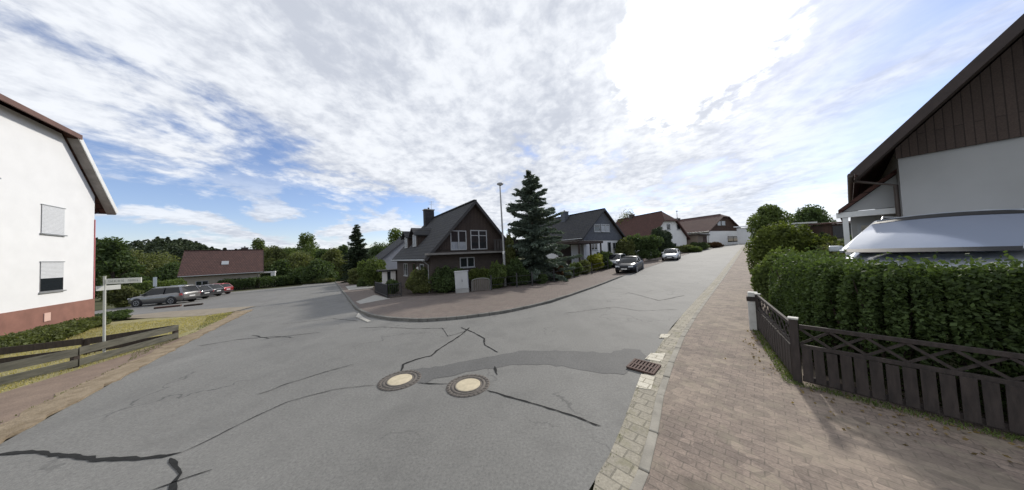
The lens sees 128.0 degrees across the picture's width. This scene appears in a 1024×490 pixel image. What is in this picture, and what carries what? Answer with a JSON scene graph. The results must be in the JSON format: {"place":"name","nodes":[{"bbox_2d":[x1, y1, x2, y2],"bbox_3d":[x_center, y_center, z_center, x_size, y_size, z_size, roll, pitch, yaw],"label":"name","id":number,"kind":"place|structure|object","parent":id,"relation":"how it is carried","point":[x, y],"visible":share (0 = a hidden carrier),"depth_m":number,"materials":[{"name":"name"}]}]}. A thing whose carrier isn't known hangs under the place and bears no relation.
{"place":"outdoors","nodes":[
{"label":"outdoors","id":0,"kind":"place"},
{"bbox_2d":[0,319,222,436],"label":"dusty pavement","id":1,"kind":"structure","parent":0,"point":[17,401],"depth_m":5.33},
{"bbox_2d":[0,312,231,392],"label":"lawn","id":2,"kind":"structure","parent":0,"point":[113,324],"depth_m":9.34,"materials":[{"name":"green plant"}]},
{"bbox_2d":[0,331,65,347],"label":"ground shrub","id":3,"kind":"object","parent":2,"relation":"on","point":[16,339],"visible":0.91,"depth_m":8.70,"materials":[{"name":"green plant"}]},
{"bbox_2d":[17,319,96,343],"bbox_3d":[-18.395,3.526,10.030,1.587,0.731,3.374,-1,-2,-30],"label":"ground shrub","id":4,"kind":"object","parent":2,"relation":"on","point":[70,328],"visible":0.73,"depth_m":10.05,"materials":[{"name":"green plant"}]},
{"bbox_2d":[96,276,141,352],"bbox_3d":[-11.142,2.064,7.120,0.862,2.395,0.397,-2,-2,0],"label":"street sign","id":5,"kind":"object","parent":2,"relation":"on","point":[104,288],"visible":0.99,"depth_m":7.09,"materials":[{"name":"white metal"}]},
{"bbox_2d":[0,309,252,443],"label":"sandy verge","id":6,"kind":"structure","parent":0,"point":[28,418],"depth_m":5.07,"materials":[{"name":"beige sand"}]},
{"bbox_2d":[1,312,232,422],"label":"verge weeds","id":7,"kind":"object","parent":6,"relation":"on","point":[214,321],"visible":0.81,"depth_m":8.28,"materials":[{"name":"green plant"}]},
{"bbox_2d":[0,243,747,489],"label":"road","id":8,"kind":"structure","parent":0,"point":[283,392],"depth_m":4.22,"materials":[{"name":"grey asphalt"}]},
{"bbox_2d":[127,284,200,306],"bbox_3d":[-33.005,4.804,23.736,4.395,1.750,1.970,-3,-2,-9],"label":"parked car","id":9,"kind":"object","parent":8,"relation":"on","point":[172,294],"visible":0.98,"depth_m":23.10,"materials":[{"name":"grey paint"}]},
{"bbox_2d":[130,306,253,317],"bbox_3d":[-21.571,4.350,15.729,9.532,0.239,3.132,-2,-2,0],"label":"gravel strip","id":10,"kind":"object","parent":8,"relation":"on","point":[199,312],"visible":0.89,"depth_m":15.80,"materials":[{"name":"grey gravel"}]},
{"bbox_2d":[184,285,213,300],"bbox_3d":[-35.233,5.220,26.670,4.499,1.566,1.936,-3,-2,-9],"label":"parked car","id":11,"kind":"object","parent":8,"relation":"on","point":[206,291],"visible":0.21,"depth_m":27.12,"materials":[{"name":"black paint"}]},
{"bbox_2d":[198,284,223,295],"bbox_3d":[-37.130,5.527,29.661,3.939,1.567,1.885,-3,-2,-9],"label":"parked car","id":12,"kind":"object","parent":8,"relation":"on","point":[218,289],"visible":0.2,"depth_m":29.94,"materials":[{"name":"paint"}]},
{"bbox_2d":[215,283,233,293],"bbox_3d":[-39.319,5.849,32.605,3.939,1.567,1.885,-3,-2,-9],"label":"parked car","id":13,"kind":"object","parent":8,"relation":"on","point":[228,288],"visible":0.24,"depth_m":32.92,"materials":[{"name":"red paint"}]},
{"bbox_2d":[377,370,420,390],"bbox_3d":[-2.206,2.650,4.916,0.800,0.017,0.800,-2,-2,-16],"label":"manhole cover","id":14,"kind":"object","parent":8,"relation":"on","point":[398,380],"visible":1,"depth_m":4.87,"materials":[{"name":"metal"}]},
{"bbox_2d":[446,374,489,397],"bbox_3d":[-0.811,2.581,4.614,0.800,0.017,0.800,-2,-2,0],"label":"manhole cover","id":15,"kind":"object","parent":8,"relation":"on","point":[467,385],"visible":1,"depth_m":4.57,"materials":[{"name":"metal"}]},
{"bbox_2d":[615,256,643,272],"bbox_3d":[11.640,1.867,24.651,2.038,1.545,4.626,-4,-1,38],"label":"parked car","id":16,"kind":"object","parent":8,"relation":"on","point":[635,264],"visible":1,"depth_m":23.59,"materials":[{"name":"grey paint"}]},
{"bbox_2d":[661,248,680,260],"bbox_3d":[21.511,1.260,33.706,2.038,1.545,4.626,-4,-1,38],"label":"parked car","id":17,"kind":"object","parent":8,"relation":"on","point":[672,253],"visible":0.98,"depth_m":32.53,"materials":[{"name":"white paint"}]},
{"bbox_2d":[4,238,1017,489],"bbox_3d":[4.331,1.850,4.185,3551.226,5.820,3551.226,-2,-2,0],"label":"ground","id":18,"kind":"structure","parent":0,"point":[100,306],"depth_m":4.53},
{"bbox_2d":[0,93,118,335],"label":"white house","id":19,"kind":"structure","parent":18,"relation":"on","point":[55,197],"depth_m":11.25,"materials":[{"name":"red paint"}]},
{"bbox_2d":[38,261,66,293],"bbox_3d":[-21.202,1.468,11.550,0.078,1.427,1.312,-1,-2,-36],"label":"window","id":20,"kind":"structure","parent":19,"relation":"in","point":[51,272],"depth_m":11.49,"materials":[{"name":"white glass"}]},
{"bbox_2d":[40,204,67,235],"bbox_3d":[-21.312,-1.131,11.636,0.078,1.362,1.312,-1,-2,-36],"label":"window","id":21,"kind":"structure","parent":19,"relation":"in","point":[52,217],"depth_m":11.57,"materials":[{"name":"white glass"}]},
{"bbox_2d":[40,316,111,327],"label":"ground shrub","id":22,"kind":"object","parent":18,"relation":"on","point":[98,320],"visible":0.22,"depth_m":12.14,"materials":[{"name":"green plant"}]},
{"bbox_2d":[0,325,178,384],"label":"board fence","id":23,"kind":"object","parent":18,"relation":"on","point":[125,342],"visible":0.91,"depth_m":7.04,"materials":[{"name":"wood"}]},
{"bbox_2d":[95,309,133,320],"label":"ground shrub","id":24,"kind":"object","parent":18,"relation":"on","point":[122,314],"visible":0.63,"depth_m":14.60,"materials":[{"name":"green plant"}]},
{"bbox_2d":[98,284,144,307],"bbox_3d":[-36.395,4.797,23.302,2.455,2.195,2.152,-1,-2,-36],"label":"clipped bush","id":25,"kind":"object","parent":18,"relation":"on","point":[116,298],"visible":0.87,"depth_m":22.85,"materials":[{"name":"green plant"}]},
{"bbox_2d":[95,236,149,298],"bbox_3d":[-61.025,3.475,37.852,7.191,9.683,5.126,-1,-3,-42],"label":"background tree","id":26,"kind":"object","parent":18,"relation":"on","point":[111,255],"visible":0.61,"depth_m":37.79,"materials":[{"name":"green plant"}]},
{"bbox_2d":[95,249,156,285],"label":"background tree","id":27,"kind":"object","parent":18,"relation":"on","point":[141,259],"visible":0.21,"depth_m":58.26,"materials":[{"name":"green plant"}]},
{"bbox_2d":[124,251,181,284],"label":"background tree","id":28,"kind":"object","parent":18,"relation":"on","point":[158,261],"visible":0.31,"depth_m":60.80,"materials":[{"name":"green plant"}]},
{"bbox_2d":[132,277,187,292],"bbox_3d":[-45.899,5.744,33.178,2.498,2.935,7.063,-2,-2,-24],"label":"garden hedge","id":29,"kind":"object","parent":18,"relation":"on","point":[146,285],"visible":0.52,"depth_m":31.56,"materials":[{"name":"green plant"}]},
{"bbox_2d":[148,261,182,281],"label":"background tree","id":30,"kind":"object","parent":18,"relation":"on","point":[169,271],"visible":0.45,"depth_m":58.19,"materials":[{"name":"green plant"}]},
{"bbox_2d":[95,236,297,276],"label":"wood","id":31,"kind":"object","parent":18,"relation":"on","point":[176,247],"visible":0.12,"depth_m":115.95,"materials":[{"name":"green plant"}]},
{"bbox_2d":[177,246,263,290],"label":"brown roof house","id":32,"kind":"structure","parent":18,"relation":"on","point":[200,267],"depth_m":42.66,"materials":[{"name":"tile"}]},
{"bbox_2d":[250,238,266,273],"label":"background tree","id":33,"kind":"object","parent":18,"relation":"on","point":[258,244],"visible":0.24,"depth_m":71.71,"materials":[{"name":"green plant"}]},
{"bbox_2d":[217,275,301,289],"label":"long hedge","id":34,"kind":"object","parent":18,"relation":"on","point":[251,282],"visible":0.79,"depth_m":44.23,"materials":[{"name":"green plant"}]},
{"bbox_2d":[260,245,289,275],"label":"background tree","id":35,"kind":"object","parent":18,"relation":"on","point":[273,253],"visible":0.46,"depth_m":59.19,"materials":[{"name":"green plant"}]},
{"bbox_2d":[260,259,296,285],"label":"background tree","id":36,"kind":"object","parent":18,"relation":"on","point":[282,267],"visible":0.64,"depth_m":49.08,"materials":[{"name":"green plant"}]},
{"bbox_2d":[283,250,315,283],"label":"background tree","id":37,"kind":"object","parent":18,"relation":"on","point":[302,259],"visible":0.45,"depth_m":52.86,"materials":[{"name":"green plant"}]},
{"bbox_2d":[290,232,319,261],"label":"background tree","id":38,"kind":"object","parent":18,"relation":"on","point":[307,244],"visible":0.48,"depth_m":63.16,"materials":[{"name":"green plant"}]},
{"bbox_2d":[291,258,339,283],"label":"background tree","id":39,"kind":"object","parent":18,"relation":"on","point":[320,268],"visible":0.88,"depth_m":48.69,"materials":[{"name":"green plant"}]},
{"bbox_2d":[301,277,335,283],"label":"bank scrub","id":40,"kind":"object","parent":18,"relation":"on","point":[327,280],"visible":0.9,"depth_m":47.90,"materials":[{"name":"green plant"}]},
{"bbox_2d":[312,248,337,271],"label":"background tree","id":41,"kind":"object","parent":18,"relation":"on","point":[320,252],"visible":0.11,"depth_m":59.18,"materials":[{"name":"green plant"}]},
{"bbox_2d":[321,247,347,280],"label":"background tree","id":42,"kind":"object","parent":18,"relation":"on","point":[333,255],"visible":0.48,"depth_m":55.15,"materials":[{"name":"green plant"}]},
{"bbox_2d":[347,268,361,284],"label":"shrub","id":43,"kind":"object","parent":18,"relation":"on","point":[354,277],"visible":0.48,"depth_m":35.22,"materials":[{"name":"green plant"}]},
{"bbox_2d":[340,224,369,282],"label":"spruce tree","id":44,"kind":"object","parent":18,"relation":"on","point":[356,253],"visible":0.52,"depth_m":43.34,"materials":[{"name":"green plant"}]},
{"bbox_2d":[356,256,387,285],"bbox_3d":[-16.401,3.183,29.519,2.716,3.708,2.979,-3,-2,20],"label":"shrub","id":45,"kind":"object","parent":18,"relation":"on","point":[369,273],"visible":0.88,"depth_m":28.90,"materials":[{"name":"green plant"}]},
{"bbox_2d":[364,241,385,261],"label":"background tree","id":46,"kind":"object","parent":18,"relation":"on","point":[374,251],"visible":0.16,"depth_m":59.07,"materials":[{"name":"green plant"}]},
{"bbox_2d":[372,237,403,282],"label":"gabled house","id":47,"kind":"structure","parent":18,"relation":"on","point":[390,252],"depth_m":34.68,"materials":[{"name":"grey tile"}]},
{"bbox_2d":[385,279,398,293],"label":"shrub","id":48,"kind":"object","parent":18,"relation":"on","point":[394,282],"visible":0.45,"depth_m":18.88,"materials":[{"name":"green plant"}]},
{"bbox_2d":[384,228,402,247],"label":"garden tree","id":49,"kind":"object","parent":18,"relation":"on","point":[394,236],"visible":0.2,"depth_m":47.57,"materials":[{"name":"green plant"}]},
{"bbox_2d":[405,266,434,293],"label":"shrub","id":50,"kind":"object","parent":18,"relation":"on","point":[417,281],"visible":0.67,"depth_m":17.89,"materials":[{"name":"green plant"}]},
{"bbox_2d":[424,265,462,292],"bbox_3d":[-4.912,2.499,18.044,3.050,2.101,2.070,-3,-2,22],"label":"shrub","id":51,"kind":"object","parent":18,"relation":"on","point":[445,279],"visible":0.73,"depth_m":17.53,"materials":[{"name":"green plant"}]},
{"bbox_2d":[390,199,518,292],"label":"corner house","id":52,"kind":"structure","parent":18,"relation":"on","point":[467,236],"depth_m":20.22,"materials":[{"name":"brown brick"}]},
{"bbox_2d":[450,230,466,249],"bbox_3d":[-4.093,-0.361,19.134,1.310,1.503,0.049,-1,-2,-36],"label":"french window","id":53,"kind":"structure","parent":52,"relation":"in","point":[458,240],"depth_m":19.11,"materials":[{"name":"white glass"}]},
{"bbox_2d":[460,257,475,268],"bbox_3d":[-3.471,1.379,19.507,1.338,0.861,0.119,-1,-2,-36],"label":"window","id":54,"kind":"structure","parent":52,"relation":"in","point":[465,262],"depth_m":19.51,"materials":[{"name":"white glass"}]},
{"bbox_2d":[470,230,486,249],"bbox_3d":[-2.675,-0.420,20.164,1.484,1.558,0.049,-1,-2,-36],"label":"french window","id":55,"kind":"structure","parent":52,"relation":"in","point":[478,238],"depth_m":20.13,"materials":[{"name":"white glass"}]},
{"bbox_2d":[468,267,488,286],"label":"shrub","id":56,"kind":"object","parent":18,"relation":"on","point":[476,272],"visible":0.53,"depth_m":18.32,"materials":[{"name":"green plant"}]},
{"bbox_2d":[488,260,507,288],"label":"shrub","id":57,"kind":"object","parent":18,"relation":"on","point":[497,270],"visible":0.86,"depth_m":17.97,"materials":[{"name":"green plant"}]},
{"bbox_2d":[504,232,515,265],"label":"tall shrub","id":58,"kind":"object","parent":18,"relation":"on","point":[509,254],"visible":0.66,"depth_m":20.78,"materials":[{"name":"green plant"}]},
{"bbox_2d":[335,252,691,321],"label":"kerb","id":59,"kind":"structure","parent":18,"relation":"on","point":[364,312],"depth_m":10.47,"materials":[{"name":"concrete"}]},
{"bbox_2d":[505,256,530,285],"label":"shrub","id":60,"kind":"object","parent":18,"relation":"on","point":[517,267],"visible":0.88,"depth_m":19.03,"materials":[{"name":"green plant"}]},
{"bbox_2d":[536,272,547,283],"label":"garden shrub","id":61,"kind":"object","parent":18,"relation":"on","point":[544,277],"visible":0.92,"depth_m":19.19,"materials":[{"name":"green plant"}]},
{"bbox_2d":[505,169,581,283],"bbox_3d":[2.026,-0.833,21.986,7.604,11.680,7.395,-2,-2,0],"label":"spruce tree","id":62,"kind":"object","parent":18,"relation":"on","point":[535,247],"visible":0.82,"depth_m":21.28,"materials":[{"name":"green plant"}]},
{"bbox_2d":[490,259,608,289],"bbox_3d":[5.104,2.445,22.350,16.827,1.513,1.228,-1,-3,-42],"label":"garden fence","id":63,"kind":"object","parent":18,"relation":"on","point":[532,274],"visible":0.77,"depth_m":18.45,"materials":[{"name":"metal"}]},
{"bbox_2d":[570,262,583,276],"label":"garden shrub","id":64,"kind":"object","parent":18,"relation":"on","point":[577,265],"visible":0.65,"depth_m":23.53,"materials":[{"name":"green plant"}]},
{"bbox_2d":[557,241,602,267],"bbox_3d":[8.142,1.536,29.583,4.800,3.852,3.200,-1,-2,-40],"label":"carport","id":65,"kind":"object","parent":18,"relation":"on","point":[573,248],"visible":0.44,"depth_m":29.93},
{"bbox_2d":[540,208,625,260],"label":"slate gable house","id":66,"kind":"structure","parent":18,"relation":"on","point":[597,225],"depth_m":34.20,"materials":[{"name":"grey tile"}]},
{"bbox_2d":[580,259,590,273],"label":"garden shrub","id":67,"kind":"object","parent":18,"relation":"on","point":[585,262],"visible":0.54,"depth_m":25.49,"materials":[{"name":"green plant"}]},
{"bbox_2d":[586,253,603,270],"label":"garden shrub","id":68,"kind":"object","parent":18,"relation":"on","point":[595,259],"visible":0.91,"depth_m":27.92,"materials":[{"name":"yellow plant"}]},
{"bbox_2d":[596,251,612,268],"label":"garden shrub","id":69,"kind":"object","parent":18,"relation":"on","point":[605,256],"visible":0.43,"depth_m":29.13,"materials":[{"name":"green plant"}]},
{"bbox_2d":[614,237,635,255],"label":"shrub","id":70,"kind":"object","parent":18,"relation":"on","point":[626,247],"visible":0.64,"depth_m":34.26,"materials":[{"name":"green plant"}]},
{"bbox_2d":[617,233,664,259],"bbox_3d":[18.073,0.370,36.140,7.640,4.251,4.080,-2,-2,0],"label":"shrub","id":71,"kind":"object","parent":18,"relation":"on","point":[646,246],"visible":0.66,"depth_m":34.97,"materials":[{"name":"green plant"}]},
{"bbox_2d":[616,211,690,253],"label":"red roof house","id":72,"kind":"structure","parent":18,"relation":"on","point":[644,224],"depth_m":50.47,"materials":[{"name":"brown tile"}]},
{"bbox_2d":[593,246,743,489],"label":"gutter","id":73,"kind":"object","parent":18,"relation":"on","point":[619,471],"visible":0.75,"depth_m":3.37,"materials":[{"name":"beige stone"}]},
{"bbox_2d":[626,358,660,374],"bbox_3d":[2.636,2.428,4.995,0.500,0.035,0.500,-4,-3,44],"label":"drain grate","id":74,"kind":"object","parent":73,"relation":"on","point":[646,367],"visible":1,"depth_m":4.97,"materials":[{"name":"metal"}]},
{"bbox_2d":[636,334,669,389],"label":"pale setts","id":75,"kind":"structure","parent":73,"relation":"on","point":[647,381],"depth_m":4.62,"materials":[{"name":"white stone"}]},
{"bbox_2d":[675,244,692,252],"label":"front shrub","id":76,"kind":"object","parent":18,"relation":"on","point":[683,248],"visible":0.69,"depth_m":45.58,"materials":[{"name":"green plant"}]},
{"bbox_2d":[629,246,744,489],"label":"edging","id":77,"kind":"object","parent":18,"relation":"on","point":[641,476],"visible":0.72,"depth_m":3.47,"materials":[{"name":"concrete"}]},
{"bbox_2d":[687,234,709,245],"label":"flat garage","id":78,"kind":"structure","parent":18,"relation":"on","point":[698,238],"depth_m":50.74,"materials":[{"name":"white paint"}]},
{"bbox_2d":[690,242,709,249],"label":"front shrub","id":79,"kind":"object","parent":18,"relation":"on","point":[704,246],"visible":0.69,"depth_m":49.63,"materials":[{"name":"green plant"}]},
{"bbox_2d":[675,214,740,244],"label":"brown gable house","id":80,"kind":"structure","parent":18,"relation":"on","point":[720,228],"depth_m":66.53,"materials":[{"name":"tile"}]},
{"bbox_2d":[734,226,753,243],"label":"garage","id":81,"kind":"structure","parent":18,"relation":"on","point":[743,234],"depth_m":61.37,"materials":[{"name":"metal"}]},
{"bbox_2d":[746,203,794,239],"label":"garden tree","id":82,"kind":"object","parent":18,"relation":"on","point":[768,214],"visible":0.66,"depth_m":41.25,"materials":[{"name":"green plant"}]},
{"bbox_2d":[743,220,817,274],"bbox_3d":[12.562,0.567,11.787,2.279,3.495,2.466,-1,-2,-30],"label":"tall shrub","id":83,"kind":"object","parent":18,"relation":"on","point":[762,244],"visible":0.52,"depth_m":11.30,"materials":[{"name":"green plant"}]},
{"bbox_2d":[749,244,814,300],"bbox_3d":[9.566,1.158,8.787,1.845,2.373,1.598,-4,-3,41],"label":"tall shrub","id":84,"kind":"object","parent":18,"relation":"on","point":[759,272],"visible":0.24,"depth_m":8.87,"materials":[{"name":"green plant"}]},
{"bbox_2d":[790,203,836,225],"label":"garden tree","id":85,"kind":"object","parent":18,"relation":"on","point":[811,214],"visible":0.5,"depth_m":53.72,"materials":[{"name":"green plant"}]},
{"bbox_2d":[807,233,837,249],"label":"tall shrub","id":86,"kind":"object","parent":18,"relation":"on","point":[823,239],"visible":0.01,"depth_m":11.44,"materials":[{"name":"green plant"}]},
{"bbox_2d":[806,221,851,237],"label":"garage","id":87,"kind":"structure","parent":18,"relation":"on","point":[834,228],"depth_m":40.84,"materials":[{"name":"brown wood"}]},
{"bbox_2d":[832,225,851,237],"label":"garage door","id":88,"kind":"structure","parent":87,"relation":"in","point":[837,230],"depth_m":40.38,"materials":[{"name":"metal"}]},
{"bbox_2d":[813,239,852,257],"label":"tall shrub","id":89,"kind":"object","parent":18,"relation":"on","point":[826,247],"visible":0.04,"depth_m":10.20,"materials":[{"name":"green plant"}]},
{"bbox_2d":[767,245,1023,417],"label":"leafy hedge","id":90,"kind":"object","parent":18,"relation":"on","point":[810,288],"visible":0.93,"depth_m":3.62,"materials":[{"name":"green plant"}]},
{"bbox_2d":[836,14,1023,257],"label":"boarded gable house","id":91,"kind":"structure","parent":18,"relation":"on","point":[956,143],"depth_m":6.59,"materials":[{"name":"brown wood"}]},
{"bbox_2d":[857,222,872,234],"bbox_3d":[12.678,0.328,8.682,0.057,2.258,0.680,-1,-2,-36],"label":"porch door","id":92,"kind":"structure","parent":91,"relation":"in","point":[860,226],"depth_m":8.89,"materials":[{"name":"glass"}]},
{"bbox_2d":[829,205,1023,267],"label":"awning","id":93,"kind":"object","parent":91,"relation":"attached to","point":[992,234],"visible":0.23,"depth_m":4.88,"materials":[{"name":"fabric"}]},
{"bbox_2d":[0,0,1023,249],"label":"sky","id":94,"kind":"structure","parent":0,"point":[219,124],"materials":[{"name":"white"}]},
{"bbox_2d":[337,252,690,317],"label":"corner pavement","id":95,"kind":"structure","parent":0,"point":[408,304],"depth_m":14.30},
{"bbox_2d":[346,285,389,321],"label":"crossing slabs","id":96,"kind":"structure","parent":95,"relation":"on","point":[373,298],"depth_m":16.41,"materials":[{"name":"concrete"}]},
{"bbox_2d":[376,269,397,283],"bbox_3d":[-13.743,3.704,28.166,2.500,1.880,2.100,-1,-2,-36],"label":"entrance porch","id":97,"kind":"object","parent":95,"relation":"on","point":[386,276],"visible":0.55,"depth_m":27.40,"materials":[{"name":"grey tile"}]},
{"bbox_2d":[375,282,401,297],"bbox_3d":[-9.803,3.249,18.636,0.907,1.185,5.717,-1,-3,-45],"label":"metal railing","id":98,"kind":"object","parent":95,"relation":"on","point":[381,289],"visible":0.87,"depth_m":16.98,"materials":[{"name":"grey metal"}]},
{"bbox_2d":[454,270,468,292],"bbox_3d":[-3.387,2.530,16.894,0.920,1.563,0.380,-4,-2,-4],"label":"utility cabinet","id":99,"kind":"object","parent":95,"relation":"on","point":[461,282],"visible":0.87,"depth_m":16.72,"materials":[{"name":"metal"}]},
{"bbox_2d":[471,278,490,291],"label":"arched gate","id":100,"kind":"structure","parent":95,"relation":"on","point":[483,284],"depth_m":17.11,"materials":[{"name":"brown wood"}]},
{"bbox_2d":[497,182,506,285],"bbox_3d":[-0.769,-0.773,19.570,0.540,8.347,0.532,-2,-2,0],"label":"street lamp","id":101,"kind":"object","parent":95,"relation":"on","point":[499,184],"visible":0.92,"depth_m":19.52,"materials":[{"name":"grey metal"}]},
{"bbox_2d":[608,253,625,264],"bbox_3d":[13.045,1.923,31.409,1.984,1.615,4.146,-4,-1,38],"label":"parked car","id":102,"kind":"object","parent":95,"relation":"on","point":[613,258],"visible":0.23,"depth_m":30.71,"materials":[{"name":"silver paint"}]},
{"bbox_2d":[650,226,675,256],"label":"round bush","id":103,"kind":"object","parent":95,"relation":"on","point":[666,235],"visible":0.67,"depth_m":40.04,"materials":[{"name":"green plant"}]},
{"bbox_2d":[643,247,1023,489],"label":"pavement","id":104,"kind":"structure","parent":0,"point":[732,421],"depth_m":3.04,"materials":[{"name":"red brick"}]},
{"bbox_2d":[746,291,757,329],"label":"gate pillar","id":105,"kind":"structure","parent":104,"relation":"on","point":[750,297],"depth_m":6.84,"materials":[{"name":"paint"}]},
{"bbox_2d":[754,293,792,374],"bbox_3d":[5.717,1.836,5.515,0.148,1.060,3.124,-4,-2,37],"label":"picket fence","id":106,"kind":"object","parent":104,"relation":"on","point":[776,335],"visible":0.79,"depth_m":5.21,"materials":[{"name":"brown wood"}]},
{"bbox_2d":[725,329,1023,463],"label":"leaf litter","id":107,"kind":"object","parent":104,"relation":"on","point":[944,427],"visible":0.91,"depth_m":3.20,"materials":[{"name":"brown plant"}]},
{"bbox_2d":[753,329,1023,441],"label":"fence foot weeds","id":108,"kind":"object","parent":104,"relation":"on","point":[1013,437],"visible":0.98,"depth_m":3.59,"materials":[{"name":"green plant"}]},
{"bbox_2d":[787,316,1023,435],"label":"wooden fence","id":109,"kind":"object","parent":104,"relation":"on","point":[992,402],"visible":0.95,"depth_m":3.33,"materials":[{"name":"brown wood"}]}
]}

